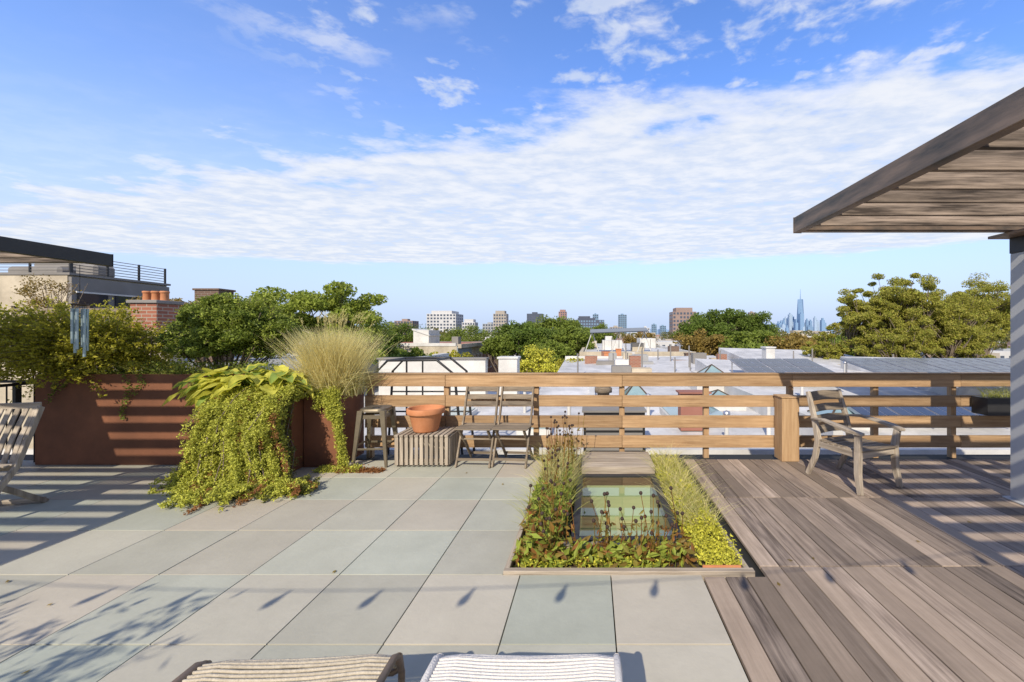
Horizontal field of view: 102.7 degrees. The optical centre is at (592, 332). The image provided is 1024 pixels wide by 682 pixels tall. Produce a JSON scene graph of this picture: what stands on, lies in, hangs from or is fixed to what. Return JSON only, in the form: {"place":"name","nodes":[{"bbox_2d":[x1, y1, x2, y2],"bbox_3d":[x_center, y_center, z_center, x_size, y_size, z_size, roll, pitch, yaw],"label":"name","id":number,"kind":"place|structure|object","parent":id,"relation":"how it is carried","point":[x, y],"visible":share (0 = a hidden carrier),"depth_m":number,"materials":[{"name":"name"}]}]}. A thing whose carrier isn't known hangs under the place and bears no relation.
{"place":"outdoors","nodes":[
{"label":"outdoors","id":0,"kind":"place"},
{"bbox_2d":[462,319,477,335],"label":"office building","id":1,"kind":"structure","parent":0,"point":[468,322],"depth_m":400.00,"materials":[{"name":"white concrete"}]},
{"bbox_2d":[483,322,492,332],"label":"office building","id":2,"kind":"structure","parent":0,"point":[489,325],"depth_m":420.00,"materials":[{"name":"white concrete"}]},
{"bbox_2d":[0,0,1023,330],"label":"sky","id":3,"kind":"structure","parent":0,"point":[640,160],"materials":[{"name":"blue"}]},
{"bbox_2d":[527,312,543,325],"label":"apartment tower","id":4,"kind":"structure","parent":0,"point":[532,316],"depth_m":600.00,"materials":[{"name":"grey concrete"}]},
{"bbox_2d":[505,434,593,531],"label":"ornamental grass","id":5,"kind":"object","parent":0,"point":[561,471],"depth_m":4.00,"materials":[{"name":"green plant"}]},
{"bbox_2d":[559,310,566,319],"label":"apartment tower","id":6,"kind":"structure","parent":0,"point":[562,312],"depth_m":600.00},
{"bbox_2d":[618,314,626,332],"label":"glass tower","id":7,"kind":"structure","parent":0,"point":[622,320],"depth_m":600.00,"materials":[{"name":"blue glass"}]},
{"bbox_2d":[652,324,656,334],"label":"apartment tower","id":8,"kind":"structure","parent":0,"point":[654,328],"depth_m":700.00,"materials":[{"name":"blue glass"}]},
{"bbox_2d":[627,313,839,333],"bbox_3d":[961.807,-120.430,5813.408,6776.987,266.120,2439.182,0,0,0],"label":"downtown skyline","id":9,"kind":"structure","parent":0,"point":[788,323],"depth_m":4876.39},
{"bbox_2d":[800,322,850,359],"bbox_3d":[14.790,4.476,25.435,3.471,10.315,2.336,0,0,0],"label":"honey locust tree","id":10,"kind":"object","parent":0,"point":[828,350],"visible":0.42,"depth_m":25.23,"materials":[{"name":"green plant"}]},
{"bbox_2d":[857,273,953,336],"bbox_3d":[19.739,2.855,26.054,5.364,13.561,4.626,0,0,0],"label":"honey locust tree","id":11,"kind":"object","parent":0,"point":[905,297],"visible":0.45,"depth_m":24.98,"materials":[{"name":"green plant"}]},
{"bbox_2d":[905,287,1008,357],"bbox_3d":[23.885,3.269,27.049,5.964,12.756,5.658,0,0,-34],"label":"honey locust tree","id":12,"kind":"object","parent":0,"point":[972,306],"visible":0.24,"depth_m":25.91,"materials":[{"name":"green plant"}]},
{"bbox_2d":[917,303,1006,358],"bbox_3d":[21.809,3.900,24.735,5.156,11.483,3.968,0,0,0],"label":"honey locust tree","id":13,"kind":"object","parent":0,"point":[966,345],"visible":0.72,"depth_m":23.84,"materials":[{"name":"green plant"}]},
{"bbox_2d":[943,272,1009,356],"bbox_3d":[27.888,2.632,28.916,6.438,14.008,5.631,0,0,-38],"label":"honey locust tree","id":14,"kind":"object","parent":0,"point":[997,290],"visible":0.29,"depth_m":28.12,"materials":[{"name":"green plant"}]},
{"label":"ground","id":15,"kind":"structure","parent":0,"visible":0},
{"bbox_2d":[0,261,170,325],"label":"penthouse building","id":16,"kind":"structure","parent":15,"relation":"on","point":[98,290],"depth_m":12.37,"materials":[{"name":"beige paint"}]},
{"bbox_2d":[0,236,112,266],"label":"steel pergola","id":17,"kind":"object","parent":16,"relation":"on","point":[13,250],"visible":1,"depth_m":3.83,"materials":[{"name":"black metal"},{"name":"wood"}]},
{"bbox_2d":[70,264,88,356],"bbox_3d":[-5.330,-0.230,4.200,0.120,0.960,0.120,0,0,0],"label":"wind chime","id":18,"kind":"object","parent":17,"relation":"hanging from","point":[74,326],"visible":1,"depth_m":4.19,"materials":[{"name":"silver metal"}]},
{"bbox_2d":[8,263,114,276],"bbox_3d":[-17.300,-2.085,13.250,2.600,0.570,0.900,0,0,0],"label":"covered sofa","id":19,"kind":"object","parent":16,"relation":"on","point":[49,267],"visible":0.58,"depth_m":13.00,"materials":[{"name":"grey paint"}]},
{"bbox_2d":[0,330,413,448],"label":"party wall","id":20,"kind":"structure","parent":15,"relation":"on","point":[24,389],"depth_m":8.45,"materials":[{"name":"beige paint"}]},
{"bbox_2d":[11,273,196,319],"bbox_3d":[-13.107,-0.498,10.980,5.424,2.282,1.217,0,0,6],"label":"ornamental shrub","id":21,"kind":"object","parent":20,"relation":"on","point":[26,289],"visible":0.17,"depth_m":11.14,"materials":[{"name":"green plant"}]},
{"bbox_2d":[11,306,205,370],"bbox_3d":[-12.050,0.180,10.050,4.780,1.700,0.100,0,0,0],"label":"slatted screen fence","id":22,"kind":"object","parent":20,"relation":"on","point":[90,308],"visible":0.06,"depth_m":10.00,"materials":[{"name":"brown wood"}]},
{"bbox_2d":[126,291,183,329],"bbox_3d":[-9.455,-0.235,8.750,0.650,1.330,0.580,0,0,0],"label":"brick chimney","id":23,"kind":"object","parent":20,"relation":"on","point":[155,306],"visible":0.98,"depth_m":8.56,"materials":[{"name":"red brick"}]},
{"bbox_2d":[192,288,235,361],"bbox_3d":[-13.375,0.545,14.300,0.930,4.170,0.680,0,0,0],"label":"brick chimney","id":24,"kind":"object","parent":20,"relation":"on","point":[200,292],"visible":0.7,"depth_m":14.00,"materials":[{"name":"red brick"}]},
{"bbox_2d":[247,280,396,363],"bbox_3d":[-10.657,1.297,16.051,6.035,6.707,3.898,0,0,23],"label":"ailanthus tree","id":25,"kind":"object","parent":15,"relation":"on","point":[334,303],"visible":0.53,"depth_m":15.44,"materials":[{"name":"green plant"}]},
{"bbox_2d":[394,319,418,333],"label":"apartment block","id":26,"kind":"structure","parent":15,"relation":"on","point":[408,321],"depth_m":400.08,"materials":[{"name":"beige concrete"}]},
{"bbox_2d":[356,318,488,368],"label":"backyard trees","id":27,"kind":"object","parent":15,"relation":"on","point":[395,351],"visible":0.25,"depth_m":53.11,"materials":[{"name":"green plant"}]},
{"bbox_2d":[427,311,462,332],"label":"apartment block","id":28,"kind":"structure","parent":15,"relation":"on","point":[442,320],"depth_m":400.00,"materials":[{"name":"white concrete"}]},
{"bbox_2d":[394,329,497,371],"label":"row house block","id":29,"kind":"structure","parent":15,"relation":"on","point":[427,341],"depth_m":42.00,"materials":[{"name":"beige paint"}]},
{"bbox_2d":[493,311,507,333],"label":"apartment tower","id":30,"kind":"structure","parent":15,"relation":"on","point":[500,318],"depth_m":400.00,"materials":[{"name":"beige concrete"}]},
{"bbox_2d":[0,455,1009,681],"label":"house building","id":31,"kind":"structure","parent":15,"relation":"on","point":[748,559],"depth_m":5.37,"materials":[{"name":"brown concrete"}]},
{"bbox_2d":[0,460,748,681],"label":"terrace floor","id":32,"kind":"structure","parent":31,"relation":"on","point":[123,573],"depth_m":2.59,"materials":[{"name":"grey stone"}]},
{"bbox_2d":[0,380,34,462],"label":"metal railing","id":33,"kind":"object","parent":32,"relation":"on","point":[17,396],"visible":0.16,"depth_m":4.92,"materials":[{"name":"black metal"}]},
{"bbox_2d":[0,402,48,504],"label":"slatted patio chair","id":34,"kind":"object","parent":32,"relation":"on","point":[18,454],"visible":1,"depth_m":3.71,"materials":[{"name":"grey wood"}]},
{"bbox_2d":[34,371,301,464],"bbox_3d":[-5.380,1.069,5.233,2.964,1.113,0.534,0,0,0],"label":"corten planter","id":35,"kind":"object","parent":32,"relation":"on","point":[80,423],"visible":0.37,"depth_m":4.97,"materials":[{"name":"metal"}]},
{"bbox_2d":[0,296,196,402],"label":"privet shrub","id":36,"kind":"object","parent":35,"relation":"in","point":[30,343],"visible":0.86,"depth_m":4.90,"materials":[{"name":"green plant"}]},
{"bbox_2d":[43,358,284,419],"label":"planter perennials","id":37,"kind":"object","parent":35,"relation":"on","point":[178,369],"visible":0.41,"depth_m":5.06,"materials":[{"name":"green plant"}]},
{"bbox_2d":[154,292,306,370],"bbox_3d":[-4.798,0.050,5.446,1.703,1.186,1.309,0,0,0],"label":"boxwood shrub","id":38,"kind":"object","parent":35,"relation":"in","point":[215,326],"visible":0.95,"depth_m":5.14,"materials":[{"name":"green plant"}]},
{"bbox_2d":[147,382,385,514],"bbox_3d":[-3.493,1.096,4.289,2.133,1.092,1.429,0,0,0],"label":"trailing creeper","id":39,"kind":"object","parent":32,"relation":"on","point":[240,448],"visible":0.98,"depth_m":4.19,"materials":[{"name":"green plant"}]},
{"bbox_2d":[172,652,404,681],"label":"rope lounger","id":40,"kind":"object","parent":32,"relation":"on","point":[378,667],"visible":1,"depth_m":1.49,"materials":[{"name":"tan fabric"},{"name":"weathered grey teak wood"}]},
{"bbox_2d":[283,398,303,470],"bbox_3d":[-3.925,1.194,4.826,0.854,0.863,0.258,0,0,0],"label":"corten planter","id":41,"kind":"object","parent":32,"relation":"on","point":[296,426],"visible":0.08,"depth_m":4.80,"materials":[{"name":"metal"}]},
{"bbox_2d":[162,363,313,408],"bbox_3d":[-4.030,0.661,4.697,1.555,0.594,0.888,0,0,0],"label":"hosta plant","id":42,"kind":"object","parent":41,"relation":"on","point":[217,382],"visible":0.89,"depth_m":4.59,"materials":[{"name":"green plant"}]},
{"bbox_2d":[304,392,363,466],"bbox_3d":[-3.283,1.194,5.163,0.409,0.863,0.573,0,0,0],"label":"corten planter","id":43,"kind":"object","parent":32,"relation":"on","point":[319,444],"visible":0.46,"depth_m":4.88,"materials":[{"name":"metal"}]},
{"bbox_2d":[255,308,400,396],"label":"fountain grass","id":44,"kind":"object","parent":43,"relation":"on","point":[326,362],"depth_m":4.97,"materials":[{"name":"beige plant"}]},
{"bbox_2d":[351,405,397,467],"bbox_3d":[-2.700,1.281,5.060,0.418,0.699,0.418,0,0,-5],"label":"metal stool","id":45,"kind":"object","parent":32,"relation":"on","point":[370,413],"visible":0.91,"depth_m":4.91,"materials":[{"name":"grey metal"}]},
{"bbox_2d":[394,427,459,465],"bbox_3d":[-2.062,1.433,5.086,0.675,0.395,0.448,0,0,0],"label":"slatted side table","id":46,"kind":"object","parent":32,"relation":"on","point":[440,441],"visible":0.86,"depth_m":4.88,"materials":[{"name":"grey wood"}]},
{"bbox_2d":[406,404,444,432],"bbox_3d":[-2.090,1.086,5.080,0.452,0.292,0.452,0,0,0],"label":"terracotta pot","id":47,"kind":"object","parent":46,"relation":"on","point":[426,418],"visible":1,"depth_m":4.94,"materials":[{"name":"orange ceramic"}]},
{"bbox_2d":[454,386,499,467],"bbox_3d":[-1.431,1.168,5.090,0.450,0.946,0.483,0,0,3],"label":"folding chair","id":48,"kind":"object","parent":32,"relation":"on","point":[487,427],"visible":0.94,"depth_m":5.14,"materials":[{"name":"brown wood"}]},
{"bbox_2d":[6,472,970,673],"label":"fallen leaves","id":49,"kind":"object","parent":32,"relation":"on","point":[335,571],"visible":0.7,"depth_m":2.63,"materials":[{"name":"brown plant"}]},
{"bbox_2d":[491,386,534,467],"bbox_3d":[-0.981,1.168,5.090,0.450,0.946,0.483,0,0,6],"label":"folding chair","id":50,"kind":"object","parent":32,"relation":"on","point":[524,427],"visible":1,"depth_m":5.14,"materials":[{"name":"brown wood"}]},
{"bbox_2d":[420,653,622,681],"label":"rope lounger","id":51,"kind":"object","parent":32,"relation":"on","point":[441,667],"visible":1,"depth_m":1.49,"materials":[{"name":"white fabric"}]},
{"bbox_2d":[582,452,654,473],"bbox_3d":[0.300,1.601,4.898,0.840,0.145,0.596,0,0,0],"label":"wooden step","id":52,"kind":"object","parent":31,"relation":"on","point":[617,463],"visible":0.66,"depth_m":4.72,"materials":[{"name":"brown wood"}]},
{"bbox_2d":[503,459,754,580],"bbox_3d":[0.250,1.665,3.960,1.700,0.130,2.480,0,0,0],"label":"planter bed frame","id":53,"kind":"object","parent":31,"relation":"on","point":[703,571],"visible":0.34,"depth_m":2.74,"materials":[{"name":"beige stone"}]},
{"bbox_2d":[510,411,697,567],"bbox_3d":[0.081,1.308,3.888,1.339,0.774,2.273,0,0,0],"label":"coneflower plant","id":54,"kind":"object","parent":53,"relation":"on","point":[547,541],"visible":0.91,"depth_m":2.91,"materials":[{"name":"green plant"}]},
{"bbox_2d":[562,474,694,557],"bbox_3d":[0.270,1.820,3.735,0.980,0.500,1.510,0,0,0],"label":"skylight window","id":55,"kind":"structure","parent":53,"relation":"on","point":[623,490],"depth_m":4.43,"materials":[{"name":"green glass"}]},
{"bbox_2d":[518,441,747,567],"bbox_3d":[0.730,1.488,3.807,1.507,0.347,2.888,0,0,25],"label":"sedum groundcover","id":56,"kind":"object","parent":53,"relation":"on","point":[697,515],"visible":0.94,"depth_m":3.42,"materials":[{"name":"green plant"}]},
{"bbox_2d":[365,372,1009,457],"bbox_3d":[2.390,1.109,5.409,10.820,1.142,0.122,0,0,0],"label":"wood fence","id":57,"kind":"object","parent":31,"relation":"on","point":[951,421],"visible":0.81,"depth_m":5.36,"materials":[{"name":"brown wood"}]},
{"bbox_2d":[971,385,1009,415],"bbox_3d":[5.339,0.845,5.199,1.114,0.409,0.716,0,0,0],"label":"hanging planter","id":58,"kind":"object","parent":57,"relation":"hanging from","point":[988,404],"visible":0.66,"depth_m":5.13,"materials":[{"name":"black metal"}]},
{"bbox_2d":[683,459,1023,681],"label":"wood deck","id":59,"kind":"structure","parent":31,"relation":"on","point":[873,590],"depth_m":2.75,"materials":[{"name":"brown wood"}]},
{"bbox_2d":[773,394,799,461],"bbox_3d":[2.510,1.220,5.210,0.240,0.820,0.240,0,0,0],"label":"fence post","id":60,"kind":"object","parent":59,"relation":"on","point":[786,427],"visible":1,"depth_m":5.10,"materials":[{"name":"brown wood"}]},
{"bbox_2d":[805,389,905,495],"bbox_3d":[2.849,1.156,4.457,0.741,0.964,0.734,0,0,-21],"label":"wooden armchair","id":61,"kind":"object","parent":59,"relation":"on","point":[855,445],"visible":1,"depth_m":4.42,"materials":[{"name":"grey wood"}]},
{"bbox_2d":[1002,236,1023,505],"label":"pergola post","id":62,"kind":"object","parent":59,"relation":"on","point":[1016,248],"visible":1,"depth_m":3.88,"materials":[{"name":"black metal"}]},
{"bbox_2d":[793,87,1023,238],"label":"steel pergola","id":63,"kind":"object","parent":62,"relation":"on","point":[966,176],"visible":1,"depth_m":2.85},
{"bbox_2d":[1,356,1009,454],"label":"neighbour rooftop","id":64,"kind":"object","parent":15,"relation":"on","point":[721,365],"visible":0.11,"depth_m":11.41,"materials":[{"name":"silver metal"}]},
{"bbox_2d":[377,356,475,454],"bbox_3d":[-3.226,1.505,7.750,1.797,2.055,0.748,0,0,0],"label":"roof hatch railing","id":65,"kind":"object","parent":64,"relation":"on","point":[413,359],"visible":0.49,"depth_m":8.08,"materials":[{"name":"black metal"}]},
{"bbox_2d":[377,353,488,394],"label":"white parapet wall","id":66,"kind":"structure","parent":64,"relation":"on","point":[474,364],"depth_m":14.00,"materials":[{"name":"paint"}]},
{"bbox_2d":[442,407,477,414],"bbox_3d":[-4.000,2.415,11.250,1.200,0.430,1.500,0,0,0],"label":"roof skylight","id":67,"kind":"object","parent":64,"relation":"on","point":[474,411],"visible":0.12,"depth_m":11.57,"materials":[{"name":"white paint"}]},
{"bbox_2d":[497,356,520,394],"bbox_3d":[-2.925,1.635,14.250,0.730,1.590,0.580,0,0,0],"label":"chimney","id":68,"kind":"object","parent":64,"relation":"on","point":[508,363],"visible":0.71,"depth_m":14.00,"materials":[{"name":"white paint"}]},
{"bbox_2d":[523,391,526,412],"bbox_3d":[-2.000,2.130,12.000,0.160,1.000,0.160,0,0,0],"label":"vent pipe","id":69,"kind":"object","parent":64,"relation":"on","point":[524,408],"visible":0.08,"depth_m":11.96,"materials":[{"name":"white metal"}]},
{"bbox_2d":[516,428,552,434],"bbox_3d":[-1.400,2.465,10.100,0.800,0.430,1.000,0,0,0],"label":"roof skylight","id":70,"kind":"object","parent":64,"relation":"on","point":[542,431],"visible":0.05,"depth_m":9.60,"materials":[{"name":"white paint"}]},
{"bbox_2d":[567,407,570,414],"bbox_3d":[-0.600,2.180,10.500,0.160,0.900,0.160,0,0,0],"label":"vent pipe","id":71,"kind":"object","parent":64,"relation":"on","point":[568,410],"depth_m":10.46,"materials":[{"name":"white metal"}]},
{"bbox_2d":[595,387,611,394],"bbox_3d":[0.260,1.850,9.300,0.400,1.360,0.400,0,0,0],"label":"roof vent","id":72,"kind":"object","parent":64,"relation":"on","point":[603,390],"visible":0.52,"depth_m":9.16,"materials":[{"name":"beige metal"}]},
{"bbox_2d":[582,407,646,451],"bbox_3d":[0.440,2.050,8.450,1.280,1.020,0.960,0,0,0],"label":"rooftop hvac unit","id":73,"kind":"object","parent":64,"relation":"on","point":[612,411],"visible":0.33,"depth_m":8.00,"materials":[{"name":"grey metal"}]},
{"bbox_2d":[625,386,646,394],"bbox_3d":[1.450,2.077,13.500,0.946,0.906,1.044,0,0,0],"label":"roof skylight","id":74,"kind":"object","parent":64,"relation":"on","point":[634,390],"visible":0.28,"depth_m":13.24,"materials":[{"name":"glass"}]},
{"bbox_2d":[645,393,650,414],"bbox_3d":[1.600,2.180,11.500,0.160,0.900,0.160,0,0,0],"label":"vent pipe","id":75,"kind":"object","parent":64,"relation":"on","point":[648,410],"visible":0.47,"depth_m":11.46,"materials":[{"name":"white metal"}]},
{"bbox_2d":[659,407,722,414],"bbox_3d":[2.800,2.365,11.300,1.600,0.430,1.400,0,0,0],"label":"roof skylight","id":76,"kind":"object","parent":64,"relation":"on","point":[674,411],"visible":0.07,"depth_m":11.26,"materials":[{"name":"glass"}]},
{"bbox_2d":[676,390,711,430],"bbox_3d":[2.550,1.950,10.175,0.800,0.960,0.450,0,0,0],"label":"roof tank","id":77,"kind":"object","parent":64,"relation":"on","point":[689,410],"visible":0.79,"depth_m":10.00,"materials":[{"name":"red brick"}]},
{"bbox_2d":[688,364,723,391],"bbox_3d":[4.650,1.726,15.700,1.542,1.007,1.443,0,0,0],"label":"roof skylight","id":78,"kind":"object","parent":64,"relation":"on","point":[711,368],"visible":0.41,"depth_m":15.42,"materials":[{"name":"white paint"}]},
{"bbox_2d":[723,410,729,434],"bbox_3d":[3.000,2.180,9.000,0.160,0.900,0.160,0,0,0],"label":"vent pipe","id":79,"kind":"object","parent":64,"relation":"on","point":[726,430],"visible":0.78,"depth_m":8.95,"materials":[{"name":"white metal"}]},
{"bbox_2d":[709,389,745,409],"bbox_3d":[4.050,2.201,13.000,1.339,0.759,1.437,0,0,0],"label":"roof skylight","id":80,"kind":"object","parent":64,"relation":"on","point":[717,392],"visible":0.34,"depth_m":12.30,"materials":[{"name":"white paint"}]},
{"bbox_2d":[761,346,775,366],"bbox_3d":[8.100,1.235,18.550,0.480,1.190,0.580,0,0,0],"label":"white chimney","id":81,"kind":"object","parent":64,"relation":"on","point":[768,352],"visible":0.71,"depth_m":18.30,"materials":[{"name":"paint"}]},
{"bbox_2d":[766,407,770,434],"bbox_3d":[4.200,2.130,9.600,0.160,1.000,0.160,0,0,0],"label":"vent pipe","id":82,"kind":"object","parent":64,"relation":"on","point":[768,412],"depth_m":9.56,"materials":[{"name":"white metal"}]},
{"bbox_2d":[729,359,833,371],"bbox_3d":[7.200,1.501,15.250,3.176,0.893,2.508,0,0,0],"label":"solar panel array","id":83,"kind":"object","parent":64,"relation":"on","point":[774,365],"visible":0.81,"depth_m":15.42,"materials":[{"name":"glass"}]},
{"bbox_2d":[800,387,803,394],"bbox_3d":[6.500,2.030,12.500,0.160,1.200,0.160,0,0,0],"label":"vent pipe","id":84,"kind":"object","parent":64,"relation":"on","point":[801,390],"depth_m":12.46,"materials":[{"name":"white metal"}]},
{"bbox_2d":[807,409,869,429],"bbox_3d":[6.100,2.076,10.000,1.039,0.708,1.039,0,0,0],"label":"roof skylight","id":85,"kind":"object","parent":64,"relation":"on","point":[831,411],"visible":0.17,"depth_m":9.73,"materials":[{"name":"white paint"}]},
{"bbox_2d":[847,407,981,414],"bbox_3d":[8.000,2.073,9.800,3.568,0.874,1.210,0,0,0],"label":"solar panel array","id":86,"kind":"object","parent":64,"relation":"on","point":[913,410],"visible":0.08,"depth_m":9.54,"materials":[{"name":"glass"}]},
{"bbox_2d":[840,358,1009,387],"bbox_3d":[11.650,1.301,12.000,6.633,0.898,3.206,0,0,0],"label":"solar panel array","id":87,"kind":"object","parent":64,"relation":"on","point":[937,364],"visible":0.64,"depth_m":12.64,"materials":[{"name":"glass"}]},
{"bbox_2d":[479,314,615,371],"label":"street trees","id":88,"kind":"object","parent":15,"relation":"on","point":[561,337],"visible":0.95,"depth_m":45.86,"materials":[{"name":"green plant"}]},
{"bbox_2d":[520,344,584,371],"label":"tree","id":89,"kind":"object","parent":15,"relation":"on","point":[536,361],"visible":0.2,"depth_m":25.86,"materials":[{"name":"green plant"}]},
{"bbox_2d":[578,316,594,319],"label":"office building","id":90,"kind":"structure","parent":15,"relation":"on","point":[585,318],"depth_m":505.00,"materials":[{"name":"grey concrete"}]},
{"bbox_2d":[577,316,603,328],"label":"office building","id":91,"kind":"structure","parent":15,"relation":"on","point":[589,323],"depth_m":500.00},
{"bbox_2d":[579,336,695,355],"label":"cream apartment building","id":92,"kind":"structure","parent":15,"relation":"on","point":[607,344],"depth_m":43.78,"materials":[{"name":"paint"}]},
{"bbox_2d":[585,327,651,351],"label":"solar canopy","id":93,"kind":"object","parent":92,"relation":"on","point":[618,330],"visible":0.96,"depth_m":40.96,"materials":[{"name":"grey metal"}]},
{"bbox_2d":[284,330,1009,371],"bbox_3d":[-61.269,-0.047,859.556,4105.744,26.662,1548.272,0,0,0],"label":"distant city blocks","id":94,"kind":"structure","parent":15,"relation":"on","point":[1001,353],"depth_m":146.72,"materials":[{"name":"beige paint"}]},
{"bbox_2d":[305,327,1009,349],"bbox_3d":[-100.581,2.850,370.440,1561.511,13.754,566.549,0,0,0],"label":"distant trees","id":95,"kind":"object","parent":94,"relation":"on","point":[1002,344],"visible":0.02,"depth_m":197.64,"materials":[{"name":"green plant"}]},
{"bbox_2d":[660,325,665,335],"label":"apartment tower","id":96,"kind":"structure","parent":15,"relation":"on","point":[662,328],"depth_m":720.00,"materials":[{"name":"blue glass"}]},
{"bbox_2d":[669,308,695,333],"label":"brick apartment block","id":97,"kind":"structure","parent":15,"relation":"on","point":[677,316],"depth_m":300.00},
{"bbox_2d":[558,348,854,371],"bbox_3d":[7.500,6.855,23.850,19.000,11.550,12.900,0,0,0],"label":"neighbour rooftop","id":98,"kind":"object","parent":15,"relation":"on","point":[663,364],"visible":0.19,"depth_m":25.76,"materials":[{"name":"silver metal"}]},
{"bbox_2d":[577,344,893,371],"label":"roof bulkheads","id":99,"kind":"object","parent":98,"relation":"on","point":[629,362],"visible":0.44,"depth_m":25.59,"materials":[{"name":"grey paint"}]},
{"bbox_2d":[615,349,621,355],"bbox_3d":[2.000,2.420,30.600,0.480,2.420,0.480,0,0,0],"label":"orange flue","id":100,"kind":"object","parent":99,"relation":"on","point":[618,351],"visible":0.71,"depth_m":30.40,"materials":[{"name":"ceramic"}]},
{"bbox_2d":[620,308,867,355],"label":"park trees","id":101,"kind":"object","parent":15,"relation":"on","point":[712,332],"visible":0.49,"depth_m":43.68,"materials":[{"name":"green plant"}]},
{"bbox_2d":[797,290,803,319],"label":"supertall tower","id":102,"kind":"structure","parent":15,"relation":"on","point":[800,308],"depth_m":4980.94,"materials":[{"name":"blue glass"}]},
{"bbox_2d":[828,288,903,356],"bbox_3d":[17.039,3.413,24.846,4.563,12.446,3.428,0,0,0],"label":"honey locust tree","id":103,"kind":"object","parent":15,"relation":"on","point":[849,323],"visible":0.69,"depth_m":24.64,"materials":[{"name":"green plant"}]},
{"bbox_2d":[850,306,944,357],"bbox_3d":[17.507,4.045,23.395,4.695,11.208,3.383,0,0,0],"label":"honey locust tree","id":104,"kind":"object","parent":15,"relation":"on","point":[901,342],"visible":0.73,"depth_m":22.97,"materials":[{"name":"green plant"}]}
]}

